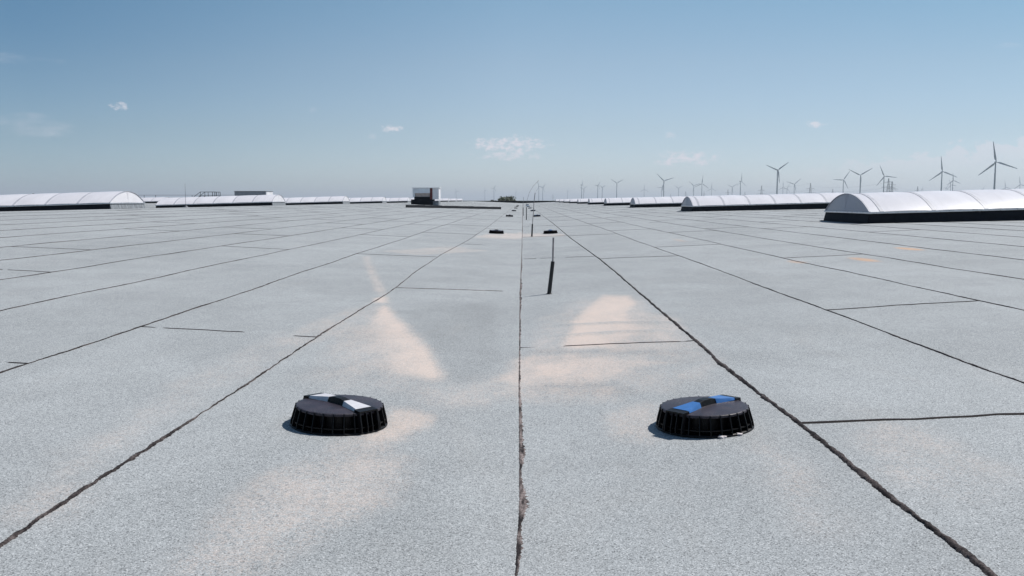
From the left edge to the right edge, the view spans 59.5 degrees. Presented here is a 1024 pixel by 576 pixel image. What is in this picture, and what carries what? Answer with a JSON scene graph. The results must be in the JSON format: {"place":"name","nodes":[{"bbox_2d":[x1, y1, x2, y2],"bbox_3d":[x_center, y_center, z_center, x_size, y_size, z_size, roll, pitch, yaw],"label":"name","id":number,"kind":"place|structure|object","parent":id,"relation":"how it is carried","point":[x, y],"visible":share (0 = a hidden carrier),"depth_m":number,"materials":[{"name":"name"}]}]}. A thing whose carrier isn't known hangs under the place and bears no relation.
{"place":"outdoors","nodes":[
{"label":"outdoors","id":0,"kind":"place"},
{"bbox_2d":[463,200,554,200],"bbox_3d":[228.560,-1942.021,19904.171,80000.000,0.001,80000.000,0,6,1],"label":"ground","id":1,"kind":"structure","parent":0,"point":[516,200],"depth_m":23068.25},
{"bbox_2d":[498,196,510,200],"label":"tree","id":2,"kind":"object","parent":1,"relation":"on","point":[504,198],"visible":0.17,"depth_m":297.33,"materials":[{"name":"green plant"}]},
{"bbox_2d":[657,174,671,196],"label":"wind turbine","id":3,"kind":"object","parent":1,"relation":"on","point":[663,184],"visible":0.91,"depth_m":4066.30,"materials":[{"name":"grey paint"}]},
{"bbox_2d":[767,162,788,193],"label":"wind turbine","id":4,"kind":"object","parent":1,"relation":"on","point":[777,176],"visible":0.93,"depth_m":2596.95,"materials":[{"name":"grey paint"}]},
{"bbox_2d":[833,171,849,191],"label":"wind turbine","id":5,"kind":"object","parent":1,"relation":"on","point":[843,181],"visible":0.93,"depth_m":3860.61,"materials":[{"name":"grey paint"}]},
{"bbox_2d":[849,168,871,192],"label":"wind turbine","id":6,"kind":"object","parent":1,"relation":"on","point":[860,178],"visible":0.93,"depth_m":3127.76,"materials":[{"name":"grey paint"}]},
{"bbox_2d":[877,166,896,191],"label":"wind turbine","id":7,"kind":"object","parent":1,"relation":"on","point":[883,180],"visible":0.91,"depth_m":3263.12,"materials":[{"name":"grey paint"}]},
{"bbox_2d":[929,157,955,190],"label":"wind turbine","id":8,"kind":"object","parent":1,"relation":"on","point":[941,174],"visible":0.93,"depth_m":2720.94,"materials":[{"name":"grey paint"}]},
{"bbox_2d":[979,142,1016,188],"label":"wind turbine","id":9,"kind":"object","parent":1,"relation":"on","point":[995,162],"visible":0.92,"depth_m":2039.81,"materials":[{"name":"grey paint"}]},
{"bbox_2d":[0,201,1023,575],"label":"roof","id":10,"kind":"structure","parent":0,"point":[162,371],"depth_m":3.60,"materials":[{"name":"fabric"}]},
{"bbox_2d":[0,191,144,210],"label":"barrel skylight","id":11,"kind":"object","parent":10,"relation":"on","point":[79,201],"visible":0.97,"depth_m":31.02,"materials":[{"name":"white plastic"}]},
{"bbox_2d":[142,197,168,202],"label":"barrel skylight","id":12,"kind":"object","parent":10,"relation":"on","point":[152,200],"visible":0.31,"depth_m":92.31,"materials":[{"name":"white plastic"}]},
{"bbox_2d":[155,195,285,207],"bbox_3d":[-16.789,-5.007,52.030,6.810,0.836,3.150,0,6,1],"label":"barrel skylight","id":13,"kind":"object","parent":10,"relation":"on","point":[245,200],"visible":0.97,"depth_m":50.87,"materials":[{"name":"white plastic"}]},
{"bbox_2d":[234,191,272,195],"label":"louvred unit","id":14,"kind":"object","parent":10,"relation":"on","point":[240,193],"visible":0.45,"depth_m":91.82,"materials":[{"name":"metal"}]},
{"bbox_2d":[284,196,349,204],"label":"barrel skylight","id":15,"kind":"object","parent":10,"relation":"on","point":[318,200],"visible":0.72,"depth_m":70.77,"materials":[{"name":"white plastic"}]},
{"bbox_2d":[290,393,387,435],"bbox_3d":[-0.597,0.423,3.103,0.340,0.094,0.333,7,7,41],"label":"drain cover","id":16,"kind":"object","parent":10,"relation":"on","point":[333,415],"visible":1,"depth_m":3.00,"materials":[{"name":"black plastic"}]},
{"bbox_2d":[349,197,386,203],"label":"barrel skylight","id":17,"kind":"object","parent":10,"relation":"on","point":[368,200],"visible":0.59,"depth_m":90.67,"materials":[{"name":"white plastic"}]},
{"bbox_2d":[386,198,409,202],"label":"barrel skylight","id":18,"kind":"object","parent":10,"relation":"on","point":[397,200],"visible":0.41,"depth_m":110.48,"materials":[{"name":"white plastic"}]},
{"bbox_2d":[411,188,440,204],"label":"ventilation unit","id":19,"kind":"object","parent":10,"relation":"on","point":[425,196],"visible":0.92,"depth_m":79.72,"materials":[{"name":"grey metal"}]},
{"bbox_2d":[439,198,448,201],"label":"barrel skylight","id":20,"kind":"object","parent":10,"relation":"on","point":[444,200],"visible":0.32,"depth_m":170.38,"materials":[{"name":"white plastic"}]},
{"bbox_2d":[406,205,500,208],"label":"expansion curb","id":21,"kind":"structure","parent":10,"relation":"on","point":[441,206],"depth_m":63.20,"materials":[{"name":"black metal"}]},
{"bbox_2d":[489,229,503,233],"bbox_3d":[-0.360,-1.310,20.777,0.340,0.094,0.333,3,6,8],"label":"drain cover","id":22,"kind":"object","parent":10,"relation":"on","point":[496,231],"visible":1,"depth_m":20.68,"materials":[{"name":"black plastic"}]},
{"bbox_2d":[482,201,554,202],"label":"parapet","id":23,"kind":"structure","parent":10,"relation":"on","point":[519,201],"depth_m":224.91,"materials":[{"name":"black fabric"}]},
{"bbox_2d":[531,195,534,236],"bbox_3d":[0.456,-1.597,19.490,0.108,0.950,0.060,0,6,1],"label":"lightning rod","id":24,"kind":"object","parent":10,"relation":"on","point":[532,220],"visible":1,"depth_m":19.50,"materials":[{"name":"grey metal"}]},
{"bbox_2d":[546,238,554,293],"bbox_3d":[0.323,-0.186,7.520,0.072,0.475,0.052,0,6,1],"label":"lightning rod","id":25,"kind":"object","parent":10,"relation":"on","point":[549,290],"visible":1,"depth_m":7.51,"materials":[{"name":"black metal"}]},
{"bbox_2d":[543,229,557,233],"bbox_3d":[0.891,-1.310,20.763,0.333,0.094,0.340,-3,6,-4],"label":"drain cover","id":26,"kind":"object","parent":10,"relation":"on","point":[550,231],"visible":1,"depth_m":20.64,"materials":[{"name":"black plastic"}]},
{"bbox_2d":[569,198,590,202],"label":"barrel skylight","id":27,"kind":"object","parent":10,"relation":"on","point":[573,201],"visible":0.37,"depth_m":138.95,"materials":[{"name":"white plastic"}]},
{"bbox_2d":[577,198,593,203],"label":"barrel skylight","id":28,"kind":"object","parent":10,"relation":"on","point":[582,201],"visible":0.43,"depth_m":118.83,"materials":[{"name":"white plastic"}]},
{"bbox_2d":[588,197,635,204],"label":"barrel skylight","id":29,"kind":"object","parent":10,"relation":"on","point":[596,201],"visible":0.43,"depth_m":99.12,"materials":[{"name":"white plastic"}]},
{"bbox_2d":[602,196,677,205],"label":"barrel skylight","id":30,"kind":"object","parent":10,"relation":"on","point":[615,201],"visible":0.48,"depth_m":79.16,"materials":[{"name":"white plastic"}]},
{"bbox_2d":[630,195,727,207],"bbox_3d":[11.574,-5.841,60.365,7.160,0.846,3.150,0,6,1],"label":"barrel skylight","id":31,"kind":"object","parent":10,"relation":"on","point":[656,202],"visible":0.58,"depth_m":59.24,"materials":[{"name":"white plastic"}]},
{"bbox_2d":[656,394,753,437],"bbox_3d":[0.663,0.428,3.089,0.340,0.094,0.333,-7,7,-40],"label":"drain cover","id":32,"kind":"object","parent":10,"relation":"on","point":[708,416],"visible":1,"depth_m":2.99,"materials":[{"name":"black plastic"}]},
{"bbox_2d":[681,193,845,211],"bbox_3d":[11.345,-3.886,40.462,7.160,0.846,3.150,0,6,1],"label":"barrel skylight","id":33,"kind":"object","parent":10,"relation":"on","point":[765,202],"visible":0.86,"depth_m":39.27,"materials":[{"name":"white plastic"}]},
{"bbox_2d":[821,189,1023,223],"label":"barrel skylight","id":34,"kind":"object","parent":10,"relation":"on","point":[949,206],"visible":1,"depth_m":19.46,"materials":[{"name":"white plastic"}]},
{"bbox_2d":[0,0,1023,199],"label":"sky","id":35,"kind":"structure","parent":0,"point":[145,98],"materials":[{"name":"blue"}]}
]}

